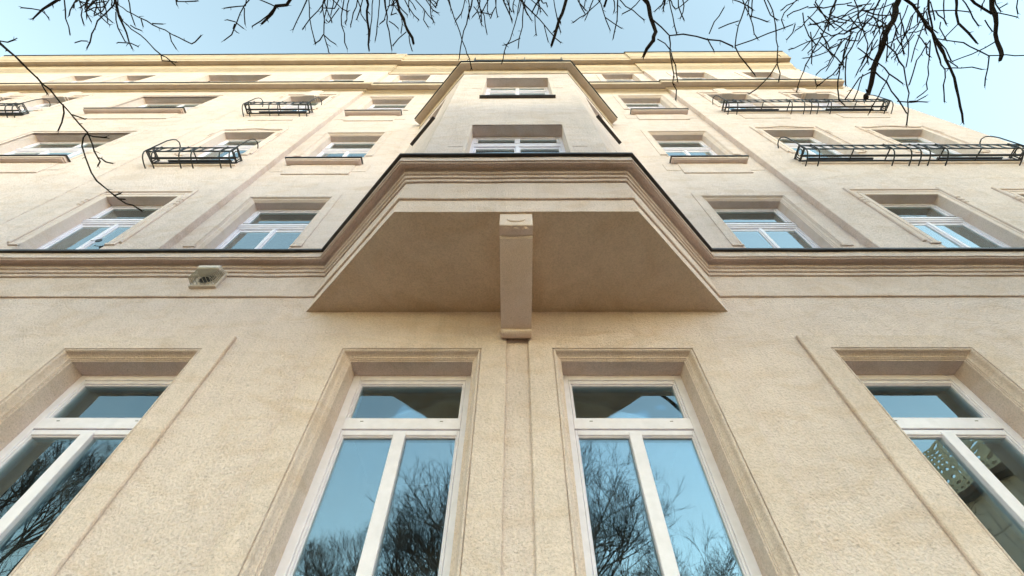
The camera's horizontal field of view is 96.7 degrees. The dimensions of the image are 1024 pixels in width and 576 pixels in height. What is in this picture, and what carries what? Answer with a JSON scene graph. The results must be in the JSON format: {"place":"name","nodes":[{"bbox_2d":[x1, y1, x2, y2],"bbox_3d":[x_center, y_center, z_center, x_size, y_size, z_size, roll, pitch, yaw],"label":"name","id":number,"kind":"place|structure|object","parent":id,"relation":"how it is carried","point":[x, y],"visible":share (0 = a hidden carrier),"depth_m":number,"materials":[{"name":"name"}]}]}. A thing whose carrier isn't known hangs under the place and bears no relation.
{"place":"outdoors","nodes":[
{"label":"outdoors","id":0,"kind":"place"},
{"bbox_2d":[221,0,684,69],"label":"street tree","id":1,"kind":"object","parent":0,"point":[271,13],"visible":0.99,"depth_m":6.62,"materials":[{"name":"brown plant"}]},
{"bbox_2d":[0,0,1023,144],"label":"sky","id":2,"kind":"structure","parent":0,"point":[996,109],"materials":[{"name":"blue"}]},
{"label":"pavement","id":3,"kind":"structure","parent":0,"visible":0},
{"bbox_2d":[0,0,201,211],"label":"street tree","id":4,"kind":"object","parent":3,"relation":"on","point":[88,7],"visible":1,"depth_m":6.21,"materials":[{"name":"brown plant"}]},
{"bbox_2d":[0,51,1023,575],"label":"apartment building","id":5,"kind":"structure","parent":3,"relation":"on","point":[626,313],"depth_m":4.71,"materials":[{"name":"paint"}]},
{"bbox_2d":[0,99,50,117],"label":"flower box rail","id":6,"kind":"object","parent":5,"relation":"attached to","point":[12,110],"visible":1,"depth_m":11.59,"materials":[{"name":"black metal"}]},
{"bbox_2d":[18,103,55,111],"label":"window","id":7,"kind":"structure","parent":5,"relation":"in","point":[30,109],"depth_m":12.91,"materials":[{"name":"white paint"}]},
{"bbox_2d":[3,142,107,158],"bbox_3d":[-9.728,-2.787,9.647,2.284,1.962,0.098,0,-55,1],"label":"window","id":8,"kind":"structure","parent":5,"relation":"in","point":[72,149],"depth_m":9.94,"materials":[{"name":"white paint"}]},
{"bbox_2d":[0,375,175,575],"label":"window","id":9,"kind":"structure","parent":5,"relation":"in","point":[45,466],"depth_m":3.85,"materials":[{"name":"clear glass"}]},
{"bbox_2d":[37,206,162,248],"bbox_3d":[-5.928,-0.758,6.575,1.174,1.992,0.105,0,-55,1],"label":"window","id":10,"kind":"structure","parent":5,"relation":"in","point":[95,231],"depth_m":6.76,"materials":[{"name":"white paint"}]},
{"bbox_2d":[139,103,201,109],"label":"window","id":11,"kind":"structure","parent":5,"relation":"in","point":[187,106],"depth_m":13.38,"materials":[{"name":"white paint"}]},
{"bbox_2d":[142,139,258,168],"bbox_3d":[-5.948,-2.625,8.753,1.610,1.146,0.297,0,-55,1],"label":"flower box rail","id":12,"kind":"object","parent":5,"relation":"attached to","point":[157,158],"visible":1,"depth_m":8.46,"materials":[{"name":"black metal"}]},
{"bbox_2d":[188,265,227,288],"bbox_3d":[-3.578,-0.138,5.342,0.316,0.290,0.158,0,-55,1],"label":"vent cover","id":13,"kind":"object","parent":5,"relation":"attached to","point":[211,276],"visible":1,"depth_m":5.31,"materials":[{"name":"plastic"}]},
{"bbox_2d":[192,139,263,160],"bbox_3d":[-5.904,-2.801,9.539,1.174,1.992,0.098,0,-55,1],"label":"window","id":14,"kind":"structure","parent":5,"relation":"in","point":[248,145],"depth_m":9.82,"materials":[{"name":"white paint"}]},
{"bbox_2d":[210,81,255,81],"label":"window","id":15,"kind":"structure","parent":5,"relation":"in","point":[210,81],"depth_m":16.29,"materials":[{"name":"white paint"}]},
{"bbox_2d":[215,210,319,248],"bbox_3d":[-3.617,-0.673,6.645,1.202,2.132,0.098,0,-55,1],"label":"window","id":16,"kind":"structure","parent":5,"relation":"in","point":[264,229],"depth_m":6.93,"materials":[{"name":"white paint"}]},
{"bbox_2d":[242,97,321,116],"bbox_3d":[-5.924,-4.717,11.782,1.610,1.146,0.297,0,-55,1],"label":"flower box rail","id":17,"kind":"object","parent":5,"relation":"attached to","point":[245,104],"visible":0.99,"depth_m":11.48,"materials":[{"name":"black metal"}]},
{"bbox_2d":[278,102,319,111],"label":"window","id":18,"kind":"structure","parent":5,"relation":"in","point":[313,104],"depth_m":12.82,"materials":[{"name":"white paint"}]},
{"bbox_2d":[330,79,354,80],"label":"window","id":19,"kind":"structure","parent":5,"relation":"in","point":[332,79],"depth_m":16.22,"materials":[{"name":"white paint"}]},
{"bbox_2d":[316,142,375,156],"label":"window","id":20,"kind":"structure","parent":5,"relation":"in","point":[334,149],"depth_m":10.00,"materials":[{"name":"white paint"}]},
{"bbox_2d":[274,376,470,575],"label":"window","id":21,"kind":"structure","parent":5,"relation":"in","point":[374,408],"depth_m":3.93,"materials":[{"name":"white paint"}]},
{"bbox_2d":[367,104,406,109],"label":"window","id":22,"kind":"structure","parent":5,"relation":"in","point":[375,106],"depth_m":13.42,"materials":[{"name":"white paint"}]},
{"bbox_2d":[399,80,425,81],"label":"window","id":23,"kind":"structure","parent":5,"relation":"in","point":[400,80],"depth_m":16.46,"materials":[{"name":"white paint"}]},
{"bbox_2d":[469,137,565,152],"bbox_3d":[0.071,-1.663,5.974,1.334,1.962,0.076,0,-55,1],"label":"window","id":24,"kind":"structure","parent":5,"relation":"in","point":[479,144],"depth_m":6.42,"materials":[{"name":"white paint"}]},
{"bbox_2d":[485,87,549,94],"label":"window","id":25,"kind":"structure","parent":5,"relation":"in","point":[490,90],"depth_m":9.37,"materials":[{"name":"white paint"}]},
{"bbox_2d":[474,57,562,60],"bbox_3d":[0.150,-5.353,10.805,2.136,1.267,0.078,0,-55,1],"label":"terrace rail","id":26,"kind":"object","parent":5,"relation":"on","point":[536,59],"visible":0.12,"depth_m":10.98,"materials":[{"name":"black metal"}]},
{"bbox_2d":[606,79,633,80],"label":"window","id":27,"kind":"structure","parent":5,"relation":"in","point":[606,79],"depth_m":16.37,"materials":[{"name":"white paint"}]},
{"bbox_2d":[625,103,664,108],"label":"window","id":28,"kind":"structure","parent":5,"relation":"in","point":[630,105],"depth_m":13.34,"materials":[{"name":"white paint"}]},
{"bbox_2d":[563,375,761,575],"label":"window","id":29,"kind":"structure","parent":5,"relation":"in","point":[642,409],"depth_m":3.91,"materials":[{"name":"white paint"}]},
{"bbox_2d":[657,140,716,155],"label":"window","id":30,"kind":"structure","parent":5,"relation":"in","point":[670,147],"depth_m":9.94,"materials":[{"name":"white paint"}]},
{"bbox_2d":[682,77,704,78],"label":"window","id":31,"kind":"structure","parent":5,"relation":"in","point":[684,77],"depth_m":16.10,"materials":[{"name":"white paint"}]},
{"bbox_2d":[716,100,759,109],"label":"window","id":32,"kind":"structure","parent":5,"relation":"in","point":[730,104],"depth_m":12.71,"materials":[{"name":"white paint"}]},
{"bbox_2d":[753,77,774,78],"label":"window","id":33,"kind":"structure","parent":5,"relation":"in","point":[753,77],"depth_m":16.04,"materials":[{"name":"white paint"}]},
{"bbox_2d":[714,208,820,247],"bbox_3d":[3.733,-0.682,6.580,1.202,2.132,0.098,0,-55,1],"label":"window","id":34,"kind":"structure","parent":5,"relation":"in","point":[754,228],"depth_m":6.86,"materials":[{"name":"white paint"}]},
{"bbox_2d":[712,94,893,114],"bbox_3d":[7.367,-4.732,11.664,4.041,1.146,0.297,0,-55,1],"label":"flower box rail","id":35,"kind":"object","parent":5,"relation":"attached to","point":[884,101],"visible":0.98,"depth_m":11.37,"materials":[{"name":"black metal"}]},
{"bbox_2d":[774,137,841,157],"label":"window","id":36,"kind":"structure","parent":5,"relation":"in","point":[801,140],"depth_m":9.74,"materials":[{"name":"white paint"}]},
{"bbox_2d":[809,100,841,109],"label":"window","id":37,"kind":"structure","parent":5,"relation":"in","point":[815,103],"depth_m":12.70,"materials":[{"name":"white paint"}]},
{"bbox_2d":[777,136,1023,165],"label":"flower box rail","id":38,"kind":"object","parent":5,"relation":"attached to","point":[1015,147],"visible":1,"depth_m":8.35,"materials":[{"name":"black metal"}]},
{"bbox_2d":[889,137,968,158],"bbox_3d":[8.546,-2.817,9.410,1.174,1.992,0.098,0,-55,1],"label":"window","id":39,"kind":"structure","parent":5,"relation":"in","point":[905,140],"depth_m":9.71,"materials":[{"name":"white paint"}]},
{"bbox_2d":[856,375,1023,572],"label":"window","id":40,"kind":"structure","parent":5,"relation":"in","point":[975,451],"depth_m":3.85,"materials":[{"name":"white paint"}]},
{"bbox_2d":[880,204,1009,247],"bbox_3d":[6.132,-0.769,6.470,1.174,1.992,0.098,0,-55,1],"label":"window","id":41,"kind":"structure","parent":5,"relation":"in","point":[953,231],"depth_m":6.65,"materials":[{"name":"white paint"}]},
{"bbox_2d":[532,0,1023,126],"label":"street tree","id":42,"kind":"object","parent":3,"relation":"on","point":[883,40],"visible":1,"depth_m":6.24,"materials":[{"name":"brown plant"}]}
]}

